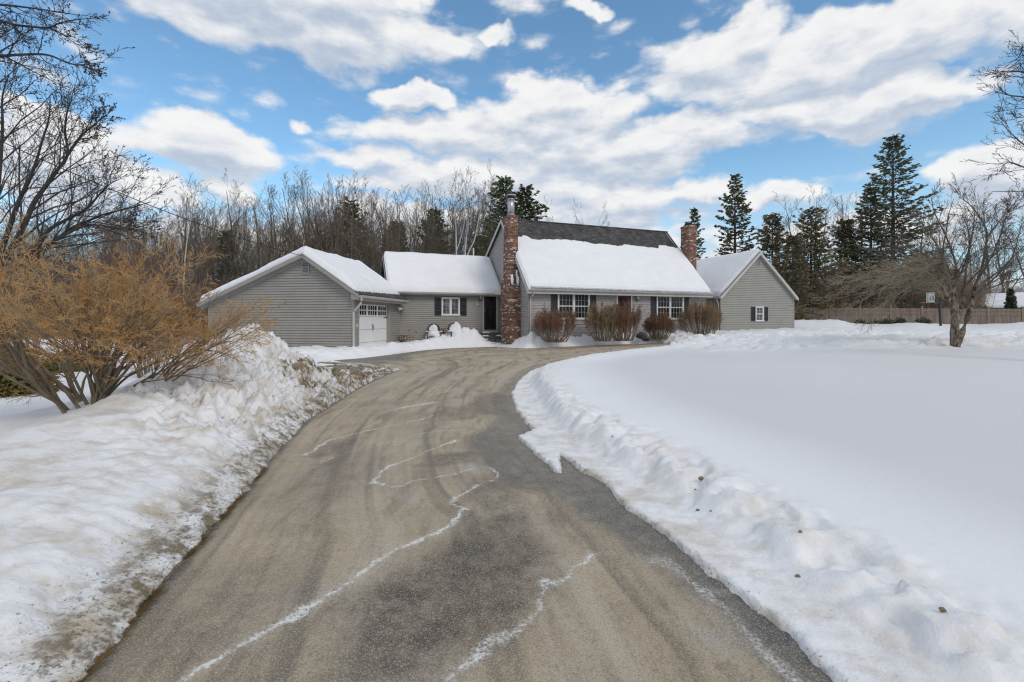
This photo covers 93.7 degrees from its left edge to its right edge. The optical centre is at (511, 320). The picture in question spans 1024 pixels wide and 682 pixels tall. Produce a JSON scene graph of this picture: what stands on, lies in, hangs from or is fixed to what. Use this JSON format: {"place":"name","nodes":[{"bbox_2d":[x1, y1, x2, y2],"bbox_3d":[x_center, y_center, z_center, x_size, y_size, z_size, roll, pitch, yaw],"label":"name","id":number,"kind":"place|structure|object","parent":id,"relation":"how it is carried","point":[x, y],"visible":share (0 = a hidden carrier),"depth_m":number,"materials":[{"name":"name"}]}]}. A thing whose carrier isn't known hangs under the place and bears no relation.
{"place":"outdoors","nodes":[
{"label":"outdoors","id":0,"kind":"place"},
{"bbox_2d":[83,343,832,681],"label":"driveway","id":1,"kind":"structure","parent":0,"point":[423,517],"depth_m":3.03,"materials":[{"name":"asphalt"}]},
{"bbox_2d":[0,319,1023,681],"bbox_3d":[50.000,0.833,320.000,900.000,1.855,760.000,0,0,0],"label":"snow ground","id":2,"kind":"structure","parent":0,"point":[880,467],"depth_m":4.38,"materials":[{"name":"snow"}]},
{"bbox_2d":[0,337,62,397],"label":"juniper shrub","id":3,"kind":"object","parent":2,"relation":"on","point":[7,392],"visible":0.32,"depth_m":8.91,"materials":[{"name":"green plant"}]},
{"bbox_2d":[46,350,87,372],"bbox_3d":[-11.810,1.139,13.012,1.753,0.844,1.692,0,0,0],"label":"juniper shrub","id":4,"kind":"object","parent":2,"relation":"on","point":[56,368],"visible":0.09,"depth_m":12.59,"materials":[{"name":"green plant"}]},
{"bbox_2d":[0,0,177,301],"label":"leaning tree","id":5,"kind":"object","parent":2,"relation":"on","point":[67,151],"visible":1,"depth_m":12.64,"materials":[{"name":"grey plant"}]},
{"bbox_2d":[0,274,235,338],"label":"orange brush","id":6,"kind":"object","parent":2,"relation":"on","point":[50,314],"visible":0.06,"depth_m":32.34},
{"bbox_2d":[97,240,156,285],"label":"bare tree","id":7,"kind":"object","parent":2,"relation":"on","point":[117,257],"visible":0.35,"depth_m":41.07,"materials":[{"name":"brown plant"}]},
{"bbox_2d":[100,206,155,269],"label":"bare tree","id":8,"kind":"object","parent":2,"relation":"on","point":[126,236],"visible":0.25,"depth_m":51.78,"materials":[{"name":"brown plant"}]},
{"bbox_2d":[65,222,225,377],"bbox_3d":[-8.568,-0.343,11.436,3.070,4.016,2.658,0,0,-42],"label":"upright shrub","id":9,"kind":"object","parent":2,"relation":"on","point":[139,375],"visible":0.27,"depth_m":11.22,"materials":[{"name":"brown plant"}]},
{"bbox_2d":[0,211,296,413],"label":"golden bush","id":10,"kind":"object","parent":2,"relation":"on","point":[99,356],"visible":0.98,"depth_m":5.90,"materials":[{"name":"plant"}]},
{"bbox_2d":[138,212,178,299],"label":"bare tree","id":11,"kind":"object","parent":2,"relation":"on","point":[154,232],"visible":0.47,"depth_m":41.82,"materials":[{"name":"brown plant"}]},
{"bbox_2d":[159,223,190,300],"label":"bare tree","id":12,"kind":"object","parent":2,"relation":"on","point":[174,259],"visible":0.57,"depth_m":41.76,"materials":[{"name":"brown plant"}]},
{"bbox_2d":[146,181,214,277],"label":"bare tree","id":13,"kind":"object","parent":2,"relation":"on","point":[186,210],"visible":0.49,"depth_m":64.85,"materials":[{"name":"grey plant"}]},
{"bbox_2d":[172,196,198,286],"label":"bare tree","id":14,"kind":"object","parent":2,"relation":"on","point":[186,231],"visible":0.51,"depth_m":51.29,"materials":[{"name":"brown plant"}]},
{"bbox_2d":[173,184,220,313],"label":"bare tree","id":15,"kind":"object","parent":2,"relation":"on","point":[198,229],"visible":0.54,"depth_m":48.42,"materials":[{"name":"brown plant"}]},
{"bbox_2d":[178,172,216,289],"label":"birch tree","id":16,"kind":"object","parent":2,"relation":"on","point":[188,205],"visible":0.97,"depth_m":38.98,"materials":[{"name":"grey plant"}]},
{"bbox_2d":[163,206,239,284],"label":"bare tree","id":17,"kind":"object","parent":2,"relation":"on","point":[197,237],"visible":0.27,"depth_m":55.95,"materials":[{"name":"brown plant"}]},
{"bbox_2d":[185,197,223,278],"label":"bare tree","id":18,"kind":"object","parent":2,"relation":"on","point":[206,224],"visible":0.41,"depth_m":57.39,"materials":[{"name":"grey plant"}]},
{"bbox_2d":[177,209,235,292],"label":"bare tree","id":19,"kind":"object","parent":2,"relation":"on","point":[201,243],"visible":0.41,"depth_m":50.97,"materials":[{"name":"grey plant"}]},
{"bbox_2d":[171,201,242,267],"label":"bare tree","id":20,"kind":"object","parent":2,"relation":"on","point":[204,221],"visible":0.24,"depth_m":65.04,"materials":[{"name":"grey plant"}]},
{"bbox_2d":[190,217,238,290],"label":"bare tree","id":21,"kind":"object","parent":2,"relation":"on","point":[209,272],"visible":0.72,"depth_m":42.68,"materials":[{"name":"grey plant"}]},
{"bbox_2d":[210,229,243,288],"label":"pine tree","id":22,"kind":"object","parent":2,"relation":"on","point":[228,261],"visible":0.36,"depth_m":45.77,"materials":[{"name":"green plant"}]},
{"bbox_2d":[205,169,261,276],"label":"bare tree","id":23,"kind":"object","parent":2,"relation":"on","point":[232,237],"visible":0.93,"depth_m":43.76,"materials":[{"name":"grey plant"}]},
{"bbox_2d":[198,216,269,283],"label":"bare tree","id":24,"kind":"object","parent":2,"relation":"on","point":[243,247],"visible":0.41,"depth_m":49.64,"materials":[{"name":"grey plant"}]},
{"bbox_2d":[77,371,394,681],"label":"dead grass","id":25,"kind":"structure","parent":2,"relation":"on","point":[153,595],"depth_m":2.80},
{"bbox_2d":[216,195,257,281],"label":"bare tree","id":26,"kind":"object","parent":2,"relation":"on","point":[239,221],"visible":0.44,"depth_m":48.66,"materials":[{"name":"grey plant"}]},
{"bbox_2d":[228,218,259,278],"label":"bare tree","id":27,"kind":"object","parent":2,"relation":"on","point":[247,252],"visible":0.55,"depth_m":45.84,"materials":[{"name":"grey plant"}]},
{"bbox_2d":[0,193,506,332],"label":"undergrowth","id":28,"kind":"object","parent":2,"relation":"on","point":[193,281],"visible":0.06,"depth_m":43.51,"materials":[{"name":"plant"}]},
{"bbox_2d":[250,206,279,263],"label":"bare tree","id":29,"kind":"object","parent":2,"relation":"on","point":[267,236],"visible":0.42,"depth_m":49.55,"materials":[{"name":"grey plant"}]},
{"bbox_2d":[257,215,302,263],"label":"bare tree","id":30,"kind":"object","parent":2,"relation":"on","point":[270,242],"visible":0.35,"depth_m":45.08,"materials":[{"name":"grey plant"}]},
{"bbox_2d":[250,210,313,259],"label":"bare tree","id":31,"kind":"object","parent":2,"relation":"on","point":[278,231],"visible":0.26,"depth_m":52.73,"materials":[{"name":"grey plant"}]},
{"bbox_2d":[251,184,334,258],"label":"bare tree","id":32,"kind":"object","parent":2,"relation":"on","point":[279,216],"visible":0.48,"depth_m":56.21,"materials":[{"name":"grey plant"}]},
{"bbox_2d":[271,167,316,243],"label":"bare tree","id":33,"kind":"object","parent":2,"relation":"on","point":[296,202],"visible":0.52,"depth_m":69.09,"materials":[{"name":"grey plant"}]},
{"bbox_2d":[250,185,345,257],"bbox_3d":[-18.692,-4.872,42.952,4.793,13.634,8.469,0,0,13],"label":"bare tree","id":34,"kind":"object","parent":2,"relation":"on","point":[291,235],"visible":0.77,"depth_m":41.78,"materials":[{"name":"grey plant"}]},
{"bbox_2d":[197,246,408,346],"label":"garage","id":35,"kind":"structure","parent":2,"relation":"on","point":[339,300],"depth_m":21.05,"materials":[{"name":"plastic"}]},
{"bbox_2d":[0,140,304,256],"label":"service line","id":36,"kind":"object","parent":35,"relation":"attached to","point":[143,202],"visible":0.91,"depth_m":14.22,"materials":[{"name":"grey metal"}]},
{"bbox_2d":[359,304,386,345],"bbox_3d":[-6.587,0.426,22.664,0.100,2.348,3.300,0,0,9],"label":"garage door","id":37,"kind":"structure","parent":35,"relation":"in","point":[374,317],"depth_m":22.68,"materials":[{"name":"white paint"}]},
{"bbox_2d":[291,177,327,232],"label":"bare tree","id":38,"kind":"object","parent":2,"relation":"on","point":[301,199],"visible":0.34,"depth_m":65.30,"materials":[{"name":"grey plant"}]},
{"bbox_2d":[261,169,367,251],"bbox_3d":[-18.049,-5.827,44.734,4.897,15.697,8.653,0,0,40],"label":"bare tree","id":39,"kind":"object","parent":2,"relation":"on","point":[287,217],"visible":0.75,"depth_m":44.22,"materials":[{"name":"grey plant"}]},
{"bbox_2d":[295,175,355,254],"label":"bare tree","id":40,"kind":"object","parent":2,"relation":"on","point":[324,225],"visible":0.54,"depth_m":45.64,"materials":[{"name":"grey plant"}]},
{"bbox_2d":[305,178,358,253],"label":"bare tree","id":41,"kind":"object","parent":2,"relation":"on","point":[342,210],"visible":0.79,"depth_m":44.54,"materials":[{"name":"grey plant"}]},
{"bbox_2d":[308,170,371,259],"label":"bare tree","id":42,"kind":"object","parent":2,"relation":"on","point":[342,199],"visible":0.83,"depth_m":43.76,"materials":[{"name":"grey plant"}]},
{"bbox_2d":[303,207,383,256],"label":"bare tree","id":43,"kind":"object","parent":2,"relation":"on","point":[341,236],"visible":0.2,"depth_m":48.19,"materials":[{"name":"grey plant"}]},
{"bbox_2d":[324,196,372,263],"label":"pine tree","id":44,"kind":"object","parent":2,"relation":"on","point":[354,209],"visible":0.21,"depth_m":51.77,"materials":[{"name":"green plant"}]},
{"bbox_2d":[310,189,387,256],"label":"bare tree","id":45,"kind":"object","parent":2,"relation":"on","point":[360,211],"visible":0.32,"depth_m":62.34,"materials":[{"name":"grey plant"}]},
{"bbox_2d":[324,188,383,255],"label":"bare tree","id":46,"kind":"object","parent":2,"relation":"on","point":[361,215],"visible":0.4,"depth_m":51.84,"materials":[{"name":"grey plant"}]},
{"bbox_2d":[340,205,393,271],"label":"bare tree","id":47,"kind":"object","parent":2,"relation":"on","point":[371,242],"visible":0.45,"depth_m":47.08,"materials":[{"name":"brown plant"}]},
{"bbox_2d":[335,201,400,275],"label":"bare tree","id":48,"kind":"object","parent":2,"relation":"on","point":[372,241],"visible":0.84,"depth_m":43.73,"materials":[{"name":"grey plant"}]},
{"bbox_2d":[356,188,401,269],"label":"bare tree","id":49,"kind":"object","parent":2,"relation":"on","point":[378,223],"visible":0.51,"depth_m":48.80,"materials":[{"name":"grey plant"}]},
{"bbox_2d":[374,193,404,251],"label":"bare tree","id":50,"kind":"object","parent":2,"relation":"on","point":[389,233],"visible":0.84,"depth_m":42.10,"materials":[{"name":"brown plant"}]},
{"bbox_2d":[378,221,409,263],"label":"pine tree","id":51,"kind":"object","parent":2,"relation":"on","point":[402,223],"visible":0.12,"depth_m":53.72,"materials":[{"name":"green plant"}]},
{"bbox_2d":[377,187,423,251],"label":"bare tree","id":52,"kind":"object","parent":2,"relation":"on","point":[401,226],"visible":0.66,"depth_m":42.95,"materials":[{"name":"brown plant"}]},
{"bbox_2d":[396,184,442,253],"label":"bare tree","id":53,"kind":"object","parent":2,"relation":"on","point":[428,242],"visible":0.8,"depth_m":43.94,"materials":[{"name":"brown plant"}]},
{"bbox_2d":[409,222,446,253],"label":"bare tree","id":54,"kind":"object","parent":2,"relation":"on","point":[432,240],"visible":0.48,"depth_m":44.08,"materials":[{"name":"brown plant"}]},
{"bbox_2d":[402,180,453,251],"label":"bare tree","id":55,"kind":"object","parent":2,"relation":"on","point":[417,209],"visible":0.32,"depth_m":50.92,"materials":[{"name":"brown plant"}]},
{"bbox_2d":[425,324,442,338],"bbox_3d":[-4.250,0.702,26.007,0.936,1.035,0.956,0,0,-12],"label":"garden chair","id":56,"kind":"object","parent":2,"relation":"on","point":[433,331],"visible":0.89,"depth_m":25.78,"materials":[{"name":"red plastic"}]},
{"bbox_2d":[415,207,455,253],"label":"pine tree","id":57,"kind":"object","parent":2,"relation":"on","point":[436,215],"visible":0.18,"depth_m":49.66,"materials":[{"name":"green plant"}]},
{"bbox_2d":[412,190,462,254],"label":"bare tree","id":58,"kind":"object","parent":2,"relation":"on","point":[440,212],"visible":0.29,"depth_m":50.67,"materials":[{"name":"brown plant"}]},
{"bbox_2d":[417,180,474,251],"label":"bare tree","id":59,"kind":"object","parent":2,"relation":"on","point":[428,195],"visible":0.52,"depth_m":49.06,"materials":[{"name":"brown plant"}]},
{"bbox_2d":[447,321,461,336],"bbox_3d":[-3.098,0.625,26.101,0.936,1.149,0.956,0,0,-25],"label":"garden chair","id":60,"kind":"object","parent":2,"relation":"on","point":[455,325],"visible":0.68,"depth_m":26.10,"materials":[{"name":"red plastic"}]},
{"bbox_2d":[446,167,481,254],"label":"birch tree","id":61,"kind":"object","parent":2,"relation":"on","point":[457,197],"visible":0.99,"depth_m":36.97,"materials":[{"name":"grey plant"}]},
{"bbox_2d":[448,184,481,252],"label":"bare tree","id":62,"kind":"object","parent":2,"relation":"on","point":[466,217],"visible":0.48,"depth_m":50.84,"materials":[{"name":"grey plant"}]},
{"bbox_2d":[458,165,484,254],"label":"birch tree","id":63,"kind":"object","parent":2,"relation":"on","point":[470,209],"visible":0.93,"depth_m":37.56,"materials":[{"name":"grey plant"}]},
{"bbox_2d":[449,184,493,255],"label":"bare tree","id":64,"kind":"object","parent":2,"relation":"on","point":[470,228],"visible":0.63,"depth_m":45.32,"materials":[{"name":"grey plant"}]},
{"bbox_2d":[467,175,496,254],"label":"birch tree","id":65,"kind":"object","parent":2,"relation":"on","point":[485,201],"visible":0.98,"depth_m":38.19,"materials":[{"name":"grey plant"}]},
{"bbox_2d":[479,332,500,343],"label":"stone steps","id":66,"kind":"structure","parent":2,"relation":"on","point":[492,336],"depth_m":27.10,"materials":[{"name":"stone"}]},
{"bbox_2d":[471,175,522,255],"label":"pine tree","id":67,"kind":"object","parent":2,"relation":"on","point":[500,192],"visible":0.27,"depth_m":43.68,"materials":[{"name":"green plant"}]},
{"bbox_2d":[480,193,514,239],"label":"bare tree","id":68,"kind":"object","parent":2,"relation":"on","point":[496,220],"visible":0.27,"depth_m":41.46,"materials":[{"name":"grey plant"}]},
{"bbox_2d":[492,184,549,231],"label":"pine tree","id":69,"kind":"object","parent":2,"relation":"on","point":[521,200],"visible":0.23,"depth_m":45.56,"materials":[{"name":"green plant"}]},
{"bbox_2d":[530,303,577,342],"bbox_3d":[2.069,0.070,23.643,2.580,2.063,1.942,0,0,0],"label":"clipped shrub","id":70,"kind":"object","parent":2,"relation":"on","point":[555,321],"visible":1,"depth_m":23.51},
{"bbox_2d":[381,194,798,344],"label":"house","id":71,"kind":"structure","parent":2,"relation":"on","point":[514,278],"depth_m":27.57,"materials":[{"name":"paint"}]},
{"bbox_2d":[441,297,459,315],"bbox_3d":[-3.461,-0.780,27.101,1.093,1.033,0.100,0,0,-21],"label":"window","id":72,"kind":"structure","parent":71,"relation":"in","point":[450,306],"depth_m":27.09,"materials":[{"name":"white plastic"}]},
{"bbox_2d":[483,296,497,331],"bbox_3d":[-1.269,-0.426,27.948,0.905,2.290,0.050,0,0,-21],"label":"door","id":73,"kind":"structure","parent":71,"relation":"in","point":[490,304],"depth_m":27.97,"materials":[{"name":"black"}]},
{"bbox_2d":[558,294,589,319],"bbox_3d":[3.278,-0.747,25.409,1.953,1.422,0.090,0,0,-21],"label":"window","id":74,"kind":"structure","parent":71,"relation":"in","point":[576,303],"depth_m":25.46,"materials":[{"name":"glass"}]},
{"bbox_2d":[616,296,631,331],"bbox_3d":[6.207,-0.433,26.547,1.009,2.200,0.065,0,0,-21],"label":"door","id":75,"kind":"structure","parent":71,"relation":"in","point":[619,298],"depth_m":26.53,"materials":[{"name":"brown plastic"}]},
{"bbox_2d":[657,297,683,319],"bbox_3d":[9.118,-0.739,27.649,1.955,1.398,0.090,0,0,-21],"label":"window","id":76,"kind":"structure","parent":71,"relation":"in","point":[673,306],"depth_m":27.70,"materials":[{"name":"white plastic"}]},
{"bbox_2d":[755,306,764,320],"bbox_3d":[15.916,-0.406,30.856,0.699,0.952,0.090,0,0,-17],"label":"window","id":77,"kind":"structure","parent":71,"relation":"in","point":[759,310],"depth_m":30.89,"materials":[{"name":"white plastic"}]},
{"bbox_2d":[579,300,624,341],"bbox_3d":[4.521,-0.026,24.299,2.259,2.193,1.824,0,0,0],"label":"clipped shrub","id":78,"kind":"object","parent":2,"relation":"on","point":[596,320],"visible":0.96,"depth_m":24.07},
{"bbox_2d":[606,300,643,340],"bbox_3d":[5.668,0.003,24.512,2.132,2.136,1.804,0,0,0],"label":"clipped shrub","id":79,"kind":"object","parent":2,"relation":"on","point":[634,317],"visible":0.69,"depth_m":24.35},
{"bbox_2d":[641,309,677,339],"bbox_3d":[7.829,0.186,25.607,1.875,1.712,1.816,0,0,0],"label":"clipped shrub","id":80,"kind":"object","parent":2,"relation":"on","point":[663,322],"visible":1,"depth_m":25.27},
{"bbox_2d":[680,207,707,259],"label":"spruce tree","id":81,"kind":"object","parent":2,"relation":"on","point":[696,217],"visible":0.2,"depth_m":45.73,"materials":[{"name":"green plant"}]},
{"bbox_2d":[676,298,724,334],"bbox_3d":[10.424,-0.106,26.548,2.710,2.296,2.173,0,0,0],"label":"clipped shrub","id":82,"kind":"object","parent":2,"relation":"on","point":[703,316],"visible":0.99,"depth_m":26.23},
{"bbox_2d":[714,173,762,255],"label":"spruce tree","id":83,"kind":"object","parent":2,"relation":"on","point":[745,209],"visible":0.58,"depth_m":47.78,"materials":[{"name":"green plant"}]},
{"bbox_2d":[753,212,803,317],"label":"spruce tree","id":84,"kind":"object","parent":2,"relation":"on","point":[777,233],"visible":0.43,"depth_m":44.73,"materials":[{"name":"green plant"}]},
{"bbox_2d":[772,232,822,319],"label":"spruce tree","id":85,"kind":"object","parent":2,"relation":"on","point":[795,241],"visible":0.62,"depth_m":39.72,"materials":[{"name":"green plant"}]},
{"bbox_2d":[772,191,838,284],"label":"bare tree","id":86,"kind":"object","parent":2,"relation":"on","point":[788,224],"visible":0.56,"depth_m":49.68,"materials":[{"name":"grey plant"}]},
{"bbox_2d":[778,184,841,302],"bbox_3d":[31.228,-6.390,50.666,4.105,15.902,7.181,0,0,-37],"label":"bare tree","id":87,"kind":"object","parent":2,"relation":"on","point":[828,211],"visible":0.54,"depth_m":49.23,"materials":[{"name":"grey plant"}]},
{"bbox_2d":[774,206,857,318],"bbox_3d":[29.503,-4.761,47.529,7.743,12.824,7.619,0,0,44],"label":"spruce tree","id":88,"kind":"object","parent":2,"relation":"on","point":[814,247],"visible":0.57,"depth_m":46.36,"materials":[{"name":"green plant"}]},
{"bbox_2d":[792,193,884,303],"bbox_3d":[35.775,-6.202,53.208,8.812,15.550,4.117,0,0,24],"label":"bare tree","id":89,"kind":"object","parent":2,"relation":"on","point":[847,226],"visible":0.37,"depth_m":52.37,"materials":[{"name":"grey plant"}]},
{"bbox_2d":[818,218,882,307],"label":"spruce tree","id":90,"kind":"object","parent":2,"relation":"on","point":[843,235],"visible":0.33,"depth_m":51.76,"materials":[{"name":"green plant"}]},
{"bbox_2d":[831,191,911,297],"bbox_3d":[39.879,-6.588,53.464,7.417,16.327,4.263,0,0,38],"label":"bare tree","id":91,"kind":"object","parent":2,"relation":"on","point":[858,228],"visible":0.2,"depth_m":54.06,"materials":[{"name":"grey plant"}]},
{"bbox_2d":[838,182,912,307],"bbox_3d":[37.066,-6.231,48.973,6.350,15.790,6.786,0,0,0],"label":"spruce tree","id":92,"kind":"object","parent":2,"relation":"on","point":[868,209],"visible":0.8,"depth_m":48.74,"materials":[{"name":"green plant"}]},
{"bbox_2d":[770,255,1023,308],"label":"brush","id":93,"kind":"object","parent":2,"relation":"on","point":[981,297],"visible":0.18,"depth_m":49.36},
{"bbox_2d":[839,133,958,308],"bbox_3d":[39.751,-8.855,49.799,10.002,21.083,9.593,0,0,44],"label":"spruce tree","id":94,"kind":"object","parent":2,"relation":"on","point":[892,217],"visible":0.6,"depth_m":49.35,"materials":[{"name":"green plant"}]},
{"bbox_2d":[780,172,1023,347],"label":"apple tree","id":95,"kind":"object","parent":2,"relation":"on","point":[931,268],"visible":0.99,"depth_m":17.37,"materials":[{"name":"grey plant"}]},
{"bbox_2d":[794,306,1023,323],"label":"picket fence","id":96,"kind":"object","parent":2,"relation":"on","point":[987,315],"visible":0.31,"depth_m":43.42,"materials":[{"name":"brown wood"}]},
{"bbox_2d":[902,192,949,262],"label":"bare tree","id":97,"kind":"object","parent":2,"relation":"on","point":[929,232],"visible":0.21,"depth_m":56.62,"materials":[{"name":"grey plant"}]},
{"bbox_2d":[920,292,941,325],"bbox_3d":[33.205,-0.639,38.025,1.676,3.110,0.650,0,0,0],"label":"basketball hoop","id":98,"kind":"object","parent":2,"relation":"on","point":[928,296],"visible":0.91,"depth_m":37.94,"materials":[{"name":"grey"}]},
{"bbox_2d":[915,184,970,297],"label":"bare tree","id":99,"kind":"object","parent":2,"relation":"on","point":[948,221],"visible":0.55,"depth_m":52.75,"materials":[{"name":"grey plant"}]},
{"bbox_2d":[928,209,979,270],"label":"bare tree","id":100,"kind":"object","parent":2,"relation":"on","point":[951,239],"visible":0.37,"depth_m":61.29,"materials":[{"name":"grey plant"}]},
{"bbox_2d":[951,188,1003,290],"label":"bare tree","id":101,"kind":"object","parent":2,"relation":"on","point":[984,229],"visible":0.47,"depth_m":82.35,"materials":[{"name":"grey plant"}]},
{"bbox_2d":[937,192,1019,278],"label":"bare tree","id":102,"kind":"object","parent":2,"relation":"on","point":[968,241],"visible":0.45,"depth_m":77.57,"materials":[{"name":"grey plant"}]},
{"bbox_2d":[961,29,1023,188],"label":"overhanging tree","id":103,"kind":"object","parent":2,"relation":"on","point":[1005,93],"visible":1,"depth_m":12.15,"materials":[{"name":"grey plant"}]},
{"bbox_2d":[976,204,1023,291],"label":"bare tree","id":104,"kind":"object","parent":2,"relation":"on","point":[998,245],"visible":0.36,"depth_m":83.07,"materials":[{"name":"grey plant"}]},
{"bbox_2d":[980,292,1023,308],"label":"neighbour house","id":105,"kind":"structure","parent":2,"relation":"on","point":[998,301],"depth_m":56.71,"materials":[{"name":"concrete"}]},
{"bbox_2d":[1003,288,1017,308],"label":"arborvitae","id":106,"kind":"object","parent":2,"relation":"on","point":[1010,300],"visible":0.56,"depth_m":45.85,"materials":[{"name":"green plant"}]},
{"bbox_2d":[0,0,1023,308],"label":"sky","id":107,"kind":"structure","parent":0,"point":[646,109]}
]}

